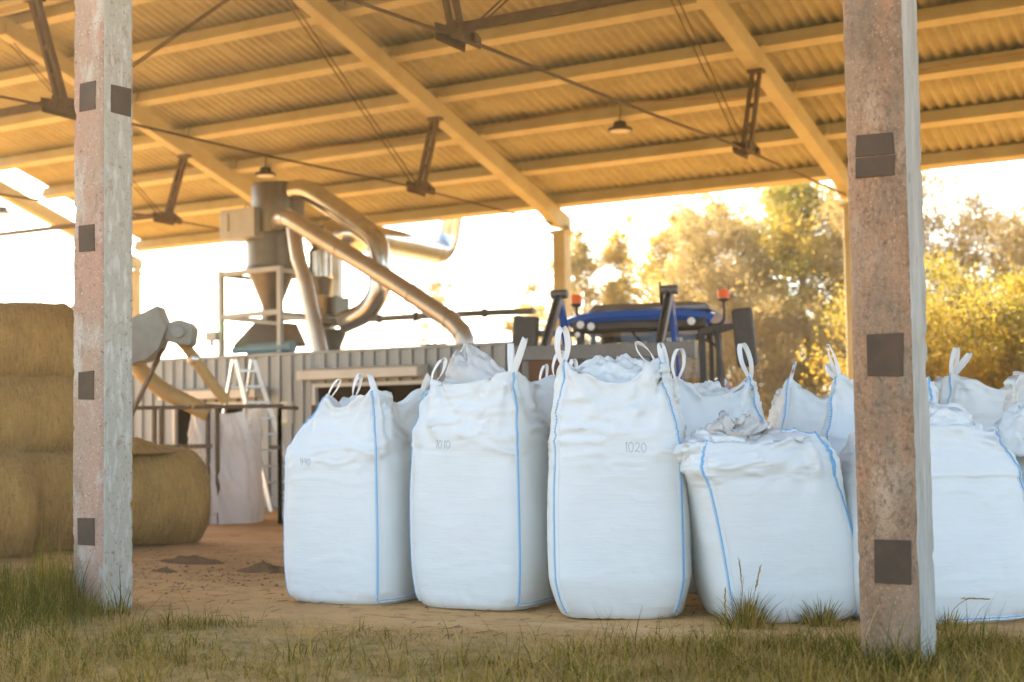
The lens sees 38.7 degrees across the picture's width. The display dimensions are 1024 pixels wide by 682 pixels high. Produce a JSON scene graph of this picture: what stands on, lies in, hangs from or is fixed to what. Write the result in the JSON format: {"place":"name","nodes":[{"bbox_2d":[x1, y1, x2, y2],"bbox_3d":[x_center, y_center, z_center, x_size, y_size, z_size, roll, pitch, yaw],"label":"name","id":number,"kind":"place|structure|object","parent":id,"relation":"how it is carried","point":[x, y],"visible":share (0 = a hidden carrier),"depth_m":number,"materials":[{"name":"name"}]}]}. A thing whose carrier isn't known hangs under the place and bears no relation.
{"place":"outdoors","nodes":[
{"label":"outdoors","id":0,"kind":"place"},
{"bbox_2d":[0,502,1023,681],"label":"grass","id":1,"kind":"structure","parent":0,"point":[45,594],"depth_m":8.10,"materials":[{"name":"green plant"}]},
{"bbox_2d":[0,507,1023,681],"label":"ground","id":2,"kind":"structure","parent":0,"point":[261,537],"depth_m":9.78,"materials":[{"name":"brown soil"}]},
{"bbox_2d":[0,444,42,559],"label":"hay bale","id":3,"kind":"object","parent":2,"relation":"on","point":[19,500],"visible":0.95,"depth_m":15.08,"materials":[{"name":"plant"}]},
{"bbox_2d":[2,445,74,552],"bbox_3d":[-5.358,1.823,16.108,1.385,1.395,1.409,1,-4,-32],"label":"hay bale","id":4,"kind":"object","parent":2,"relation":"on","point":[54,475],"visible":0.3,"depth_m":15.80,"materials":[{"name":"plant"}]},
{"bbox_2d":[0,368,74,453],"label":"hay bale","id":5,"kind":"object","parent":4,"relation":"on","point":[36,413],"visible":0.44,"depth_m":16.19,"materials":[{"name":"plant"}]},
{"bbox_2d":[0,293,73,376],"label":"hay bale","id":6,"kind":"object","parent":5,"relation":"on","point":[37,337],"visible":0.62,"depth_m":16.55,"materials":[{"name":"plant"}]},
{"bbox_2d":[151,566,177,572],"bbox_3d":[-3.239,2.133,13.637,0.316,0.047,0.170,-3,-4,32],"label":"earth clump","id":7,"kind":"object","parent":2,"relation":"on","point":[165,569],"visible":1,"depth_m":13.60,"materials":[{"name":"soil"}]},
{"bbox_2d":[132,305,198,415],"bbox_3d":[-4.984,1.032,19.690,1.512,2.982,0.671,-2,-3,15],"label":"conveyor hood","id":8,"kind":"object","parent":2,"relation":"on","point":[155,331],"visible":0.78,"depth_m":19.51,"materials":[{"name":"grey metal"}]},
{"bbox_2d":[176,344,230,404],"bbox_3d":[-4.574,0.323,20.044,1.401,1.137,0.251,-1,-3,-2],"label":"flexible hose","id":9,"kind":"object","parent":8,"relation":"attached to","point":[215,387],"visible":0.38,"depth_m":19.99,"materials":[{"name":"beige plastic"}]},
{"bbox_2d":[187,352,200,365],"bbox_3d":[-4.364,0.245,20.032,0.197,0.185,0.198,-3,-4,32],"label":"hose clamp","id":10,"kind":"object","parent":9,"relation":"attached to","point":[192,358],"visible":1,"depth_m":19.95,"materials":[{"name":"silver metal"}]},
{"bbox_2d":[130,437,217,545],"bbox_3d":[-4.244,1.819,16.779,1.447,1.410,1.413,1,-4,-32],"label":"hay bale","id":11,"kind":"object","parent":2,"relation":"on","point":[170,502],"visible":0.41,"depth_m":16.44,"materials":[{"name":"plant"}]},
{"bbox_2d":[132,437,177,453],"bbox_3d":[-4.274,1.191,16.696,0.744,0.188,1.263,-3,-4,32],"label":"straw pile","id":12,"kind":"object","parent":11,"relation":"on","point":[140,446],"visible":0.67,"depth_m":16.55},
{"bbox_2d":[157,555,224,564],"bbox_3d":[-3.216,2.173,14.557,0.944,0.072,0.360,-3,-4,32],"label":"earth clump","id":13,"kind":"object","parent":2,"relation":"on","point":[189,560],"visible":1,"depth_m":14.43,"materials":[{"name":"soil"}]},
{"bbox_2d":[3,543,427,607],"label":"soil crumbs","id":14,"kind":"object","parent":2,"relation":"on","point":[205,574],"visible":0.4,"depth_m":13.13,"materials":[{"name":"brown soil"}]},
{"bbox_2d":[188,402,263,523],"bbox_3d":[-4.058,1.720,20.694,1.047,1.681,1.038,-1,-3,2],"label":"bulk bag","id":15,"kind":"object","parent":2,"relation":"on","point":[239,499],"visible":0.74,"depth_m":20.29,"materials":[{"name":"white fabric"}]},
{"bbox_2d":[136,404,315,524],"bbox_3d":[-4.324,1.738,20.710,3.001,1.675,1.156,-1,-3,0],"label":"guard rail","id":16,"kind":"object","parent":2,"relation":"on","point":[217,408],"visible":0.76,"depth_m":20.18,"materials":[{"name":"metal"}]},
{"bbox_2d":[132,363,211,419],"bbox_3d":[-4.814,0.500,20.308,1.278,1.228,0.263,-1,-3,-4],"label":"flexible hose","id":17,"kind":"object","parent":16,"relation":"attached to","point":[160,387],"visible":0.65,"depth_m":20.20,"materials":[{"name":"beige plastic"}]},
{"bbox_2d":[222,359,285,511],"bbox_3d":[-4.346,1.531,23.759,1.946,2.450,0.832,-3,-4,38],"label":"stepladder","id":18,"kind":"object","parent":2,"relation":"on","point":[245,395],"visible":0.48,"depth_m":23.43,"materials":[{"name":"silver metal"}]},
{"bbox_2d":[236,560,284,573],"bbox_3d":[-2.199,2.072,13.431,0.762,0.114,0.324,-3,-4,32],"label":"earth clump","id":19,"kind":"object","parent":2,"relation":"on","point":[263,566],"visible":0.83,"depth_m":13.38,"materials":[{"name":"soil"}]},
{"bbox_2d":[340,332,366,349],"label":"leafy tree","id":20,"kind":"object","parent":2,"relation":"on","point":[360,346],"visible":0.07,"depth_m":75.73,"materials":[{"name":"yellow plant"}]},
{"bbox_2d":[283,373,430,604],"bbox_3d":[-1.149,1.107,11.293,0.985,1.739,0.988,-3,-4,28],"label":"bulk bag","id":21,"kind":"object","parent":2,"relation":"on","point":[346,505],"visible":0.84,"depth_m":10.85,"materials":[{"name":"white fabric"}]},
{"bbox_2d":[132,341,587,506],"bbox_3d":[-4.254,1.573,25.827,11.610,2.570,2.800,-3,-4,32],"label":"metal cabin","id":22,"kind":"object","parent":2,"relation":"on","point":[304,381],"visible":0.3,"depth_m":24.26,"materials":[{"name":"grey metal"}]},
{"bbox_2d":[172,402,242,444],"bbox_3d":[-5.205,1.463,25.149,1.710,0.800,0.081,-3,-4,32],"label":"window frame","id":23,"kind":"structure","parent":22,"relation":"in","point":[175,411],"depth_m":25.54,"materials":[{"name":"white metal"}]},
{"bbox_2d":[218,181,325,355],"bbox_3d":[-4.000,-1.249,25.728,2.093,3.095,1.298,-3,-4,32],"label":"cyclone separator","id":24,"kind":"object","parent":22,"relation":"on","point":[269,270],"visible":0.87,"depth_m":25.52,"materials":[{"name":"grey metal"}]},
{"bbox_2d":[205,327,217,346],"bbox_3d":[-5.265,-0.075,25.731,0.310,0.340,0.160,-3,-4,32],"label":"sensor box","id":25,"kind":"object","parent":24,"relation":"attached to","point":[211,337],"visible":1,"depth_m":25.71,"materials":[{"name":"beige plastic"}]},
{"bbox_2d":[286,179,390,332],"bbox_3d":[-2.962,-1.499,25.091,2.048,2.733,0.436,-3,-4,29],"label":"duct pipe","id":26,"kind":"object","parent":24,"relation":"attached to","point":[368,232],"visible":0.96,"depth_m":24.74,"materials":[{"name":"silver metal"}]},
{"bbox_2d":[322,308,535,324],"bbox_3d":[-1.461,-0.407,24.129,4.251,0.166,0.151,-3,-4,32],"label":"duct pipe","id":27,"kind":"object","parent":26,"relation":"attached to","point":[482,312],"visible":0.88,"depth_m":23.66,"materials":[{"name":"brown metal"}]},
{"bbox_2d":[280,402,292,424],"bbox_3d":[-3.751,1.199,24.239,0.290,0.380,0.015,-3,-4,32],"label":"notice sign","id":28,"kind":"object","parent":22,"relation":"attached to","point":[284,416],"visible":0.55,"depth_m":24.25,"materials":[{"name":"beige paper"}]},
{"bbox_2d":[286,227,327,350],"bbox_3d":[-3.484,-0.883,24.777,0.879,2.259,0.315,-3,-4,32],"label":"duct pipe","id":29,"kind":"object","parent":22,"relation":"on","point":[304,279],"visible":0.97,"depth_m":24.64,"materials":[{"name":"silver metal"}]},
{"bbox_2d":[308,244,348,349],"bbox_3d":[-3.264,-0.763,25.699,0.810,2.050,0.590,-3,-4,32],"label":"cyclone","id":30,"kind":"object","parent":22,"relation":"on","point":[325,267],"visible":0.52,"depth_m":25.68,"materials":[{"name":"grey metal"}]},
{"bbox_2d":[319,218,461,263],"bbox_3d":[-2.207,-2.261,29.192,0.972,1.746,7.228,-2,-3,16],"label":"duct pipe","id":31,"kind":"object","parent":30,"relation":"attached to","point":[441,247],"visible":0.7,"depth_m":29.62,"materials":[{"name":"silver metal"}]},
{"bbox_2d":[312,380,427,409],"bbox_3d":[-2.280,1.136,23.360,2.290,0.960,0.081,-3,-4,32],"label":"window frame","id":32,"kind":"structure","parent":22,"relation":"in","point":[315,387],"depth_m":23.53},
{"bbox_2d":[269,209,474,343],"bbox_3d":[-2.465,-1.067,24.054,4.373,2.562,0.565,-3,-4,36],"label":"duct pipe","id":33,"kind":"object","parent":22,"relation":"on","point":[455,325],"visible":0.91,"depth_m":23.71,"materials":[{"name":"silver metal"}]},
{"bbox_2d":[406,300,454,344],"bbox_3d":[-1.299,-0.274,23.137,0.880,0.708,0.129,-3,-4,32],"label":"loose cable","id":34,"kind":"object","parent":33,"relation":"hanging from","point":[453,301],"visible":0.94,"depth_m":23.18,"materials":[{"name":"grey rubber"}]},
{"bbox_2d":[380,274,457,345],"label":"leafy tree","id":35,"kind":"object","parent":2,"relation":"on","point":[435,286],"visible":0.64,"depth_m":74.24,"materials":[{"name":"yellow plant"}]},
{"bbox_2d":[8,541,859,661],"bbox_3d":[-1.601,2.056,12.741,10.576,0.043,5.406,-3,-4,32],"label":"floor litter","id":36,"kind":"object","parent":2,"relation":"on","point":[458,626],"visible":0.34,"depth_m":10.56,"materials":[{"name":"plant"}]},
{"bbox_2d":[409,337,563,610],"bbox_3d":[-0.156,0.967,10.857,0.997,1.939,0.990,-3,-4,27],"label":"bulk bag","id":37,"kind":"object","parent":2,"relation":"on","point":[479,444],"visible":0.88,"depth_m":10.42,"materials":[{"name":"white fabric"}]},
{"bbox_2d":[0,0,1023,665],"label":"open barn","id":38,"kind":"structure","parent":2,"relation":"on","point":[102,102],"depth_m":23.74,"materials":[{"name":"beige metal"}]},
{"bbox_2d":[0,199,11,214],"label":"pendant lamp","id":39,"kind":"object","parent":38,"relation":"hanging from","point":[4,210],"visible":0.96,"depth_m":33.31,"materials":[{"name":"brown"}]},
{"bbox_2d":[0,245,232,257],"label":"overhead wire","id":40,"kind":"object","parent":38,"relation":"attached to","point":[132,257],"visible":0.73,"depth_m":27.62,"materials":[{"name":"brown"}]},
{"bbox_2d":[255,157,275,177],"bbox_3d":[-4.946,-3.546,29.277,0.430,0.498,0.430,-3,-4,32],"label":"pendant lamp","id":41,"kind":"object","parent":38,"relation":"hanging from","point":[265,172],"visible":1,"depth_m":29.17,"materials":[{"name":"brown"}]},
{"bbox_2d":[17,52,1023,189],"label":"roof beam","id":42,"kind":"structure","parent":38,"relation":"attached to","point":[556,114],"depth_m":25.62,"materials":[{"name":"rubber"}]},
{"bbox_2d":[608,105,632,132],"bbox_3d":[1.854,-3.838,25.072,0.430,0.498,0.430,-3,-4,32],"label":"pendant lamp","id":43,"kind":"object","parent":38,"relation":"hanging from","point":[619,126],"visible":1,"depth_m":24.96,"materials":[{"name":"brown"}]},
{"bbox_2d":[497,271,553,343],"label":"leafy tree","id":44,"kind":"object","parent":2,"relation":"on","point":[508,323],"visible":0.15,"depth_m":55.47,"materials":[{"name":"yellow plant"}]},
{"bbox_2d":[539,364,548,379],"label":"bulk bag","id":45,"kind":"object","parent":2,"relation":"on","point":[542,369],"depth_m":11.96,"materials":[{"name":"white fabric"}]},
{"bbox_2d":[521,221,624,343],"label":"leafy tree","id":46,"kind":"object","parent":2,"relation":"on","point":[581,263],"visible":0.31,"depth_m":54.06,"materials":[{"name":"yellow plant"}]},
{"bbox_2d":[547,326,691,618],"bbox_3d":[0.751,0.896,10.224,0.991,1.980,0.992,-1,-3,8],"label":"bulk bag","id":47,"kind":"object","parent":2,"relation":"on","point":[619,543],"visible":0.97,"depth_m":9.76,"materials":[{"name":"white fabric"}]},
{"bbox_2d":[588,210,657,343],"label":"leafy tree","id":48,"kind":"object","parent":2,"relation":"on","point":[616,256],"visible":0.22,"depth_m":53.92,"materials":[{"name":"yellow plant"}]},
{"bbox_2d":[512,282,757,389],"bbox_3d":[1.495,0.867,18.479,3.210,3.053,5.044,-2,-3,16],"label":"tractor","id":49,"kind":"object","parent":2,"relation":"on","point":[669,323],"visible":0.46,"depth_m":18.50,"materials":[{"name":"blue paint"}]},
{"bbox_2d":[621,195,703,379],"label":"leafy tree","id":50,"kind":"object","parent":2,"relation":"on","point":[659,243],"visible":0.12,"depth_m":51.47,"materials":[{"name":"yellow plant"}]},
{"bbox_2d":[636,293,734,383],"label":"leafy tree","id":51,"kind":"object","parent":2,"relation":"on","point":[690,360],"visible":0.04,"depth_m":45.99,"materials":[{"name":"brown plant"}]},
{"bbox_2d":[632,193,754,382],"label":"leafy tree","id":52,"kind":"object","parent":2,"relation":"on","point":[693,197],"visible":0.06,"depth_m":50.22,"materials":[{"name":"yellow plant"}]},
{"bbox_2d":[671,343,764,593],"bbox_3d":[1.593,0.992,11.593,0.988,1.921,0.980,-1,-3,3],"label":"bulk bag","id":53,"kind":"object","parent":2,"relation":"on","point":[704,403],"visible":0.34,"depth_m":11.29,"materials":[{"name":"white fabric"}]},
{"bbox_2d":[639,190,797,420],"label":"leafy tree","id":54,"kind":"object","parent":2,"relation":"on","point":[693,235],"visible":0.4,"depth_m":47.04,"materials":[{"name":"green plant"}]},
{"bbox_2d":[642,247,839,419],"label":"leafy tree","id":55,"kind":"object","parent":2,"relation":"on","point":[766,325],"visible":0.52,"depth_m":44.29,"materials":[{"name":"green plant"}]},
{"bbox_2d":[709,558,792,630],"bbox_3d":[1.495,1.611,9.325,0.637,0.465,0.550,-3,-4,32],"label":"grass tuft","id":56,"kind":"object","parent":2,"relation":"on","point":[750,613],"visible":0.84,"depth_m":9.28,"materials":[{"name":"green plant"}]},
{"bbox_2d":[668,181,835,420],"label":"leafy tree","id":57,"kind":"object","parent":2,"relation":"on","point":[763,227],"visible":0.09,"depth_m":48.79,"materials":[{"name":"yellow plant"}]},
{"bbox_2d":[672,411,856,622],"bbox_3d":[1.661,1.165,9.954,1.229,1.384,1.062,0,-3,-6],"label":"bulk bag","id":58,"kind":"object","parent":2,"relation":"on","point":[772,502],"visible":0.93,"depth_m":9.47,"materials":[{"name":"white fabric"}]},
{"bbox_2d":[736,181,846,419],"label":"leafy tree","id":59,"kind":"object","parent":2,"relation":"on","point":[791,199],"visible":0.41,"depth_m":45.66,"materials":[{"name":"green plant"}]},
{"bbox_2d":[767,361,829,434],"bbox_3d":[2.759,1.104,13.045,0.985,1.829,0.989,-1,-3,2],"label":"bulk bag","id":60,"kind":"object","parent":2,"relation":"on","point":[796,405],"visible":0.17,"depth_m":12.72,"materials":[{"name":"white fabric"}]},
{"bbox_2d":[751,181,847,397],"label":"leafy tree","id":61,"kind":"object","parent":2,"relation":"on","point":[818,246],"visible":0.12,"depth_m":44.84,"materials":[{"name":"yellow plant"}]},
{"bbox_2d":[792,595,859,629],"bbox_3d":[1.923,1.598,9.366,0.662,0.488,0.474,-1,-3,-4],"label":"grass tuft","id":62,"kind":"object","parent":2,"relation":"on","point":[821,615],"visible":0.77,"depth_m":9.36,"materials":[{"name":"green plant"}]},
{"bbox_2d":[753,272,953,394],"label":"leafy tree","id":63,"kind":"object","parent":2,"relation":"on","point":[824,340],"visible":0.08,"depth_m":42.08,"materials":[{"name":"yellow plant"}]},
{"bbox_2d":[821,344,938,454],"bbox_3d":[2.845,0.968,11.147,0.998,1.882,0.998,-2,-3,12],"label":"bulk bag","id":64,"kind":"object","parent":2,"relation":"on","point":[838,428],"visible":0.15,"depth_m":10.88,"materials":[{"name":"white fabric"}]},
{"bbox_2d":[796,235,1023,392],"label":"leafy bush","id":65,"kind":"object","parent":2,"relation":"on","point":[935,316],"visible":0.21,"depth_m":29.92,"materials":[{"name":"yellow plant"}]},
{"bbox_2d":[799,167,1022,376],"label":"leafy tree","id":66,"kind":"object","parent":2,"relation":"on","point":[926,193],"visible":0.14,"depth_m":41.90,"materials":[{"name":"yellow plant"}]},
{"bbox_2d":[838,401,1023,624],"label":"bulk bag","id":67,"kind":"object","parent":2,"relation":"on","point":[978,505],"visible":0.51,"depth_m":9.32,"materials":[{"name":"white fabric"}]},
{"bbox_2d":[936,597,989,631],"bbox_3d":[2.729,1.703,9.082,0.338,0.220,0.382,1,-4,-33],"label":"grass tuft","id":68,"kind":"object","parent":2,"relation":"on","point":[955,621],"visible":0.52,"depth_m":9.07,"materials":[{"name":"green plant"}]},
{"bbox_2d":[922,162,1023,375],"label":"leafy tree","id":69,"kind":"object","parent":2,"relation":"on","point":[1000,225],"visible":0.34,"depth_m":40.59,"materials":[{"name":"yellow plant"}]},
{"bbox_2d":[928,237,1023,388],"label":"leafy bush","id":70,"kind":"object","parent":2,"relation":"on","point":[1014,295],"visible":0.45,"depth_m":29.25,"materials":[{"name":"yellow plant"}]},
{"bbox_2d":[934,347,1022,426],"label":"bulk bag","id":71,"kind":"object","parent":2,"relation":"on","point":[980,403],"visible":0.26,"depth_m":12.78,"materials":[{"name":"white fabric"}]},
{"bbox_2d":[994,372,1023,483],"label":"bulk bag","id":72,"kind":"object","parent":2,"relation":"on","point":[1009,425],"visible":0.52,"depth_m":10.40,"materials":[{"name":"white fabric"}]},
{"bbox_2d":[0,160,1023,421],"label":"sky","id":73,"kind":"structure","parent":0,"point":[491,251],"materials":[{"name":"white"}]}
]}

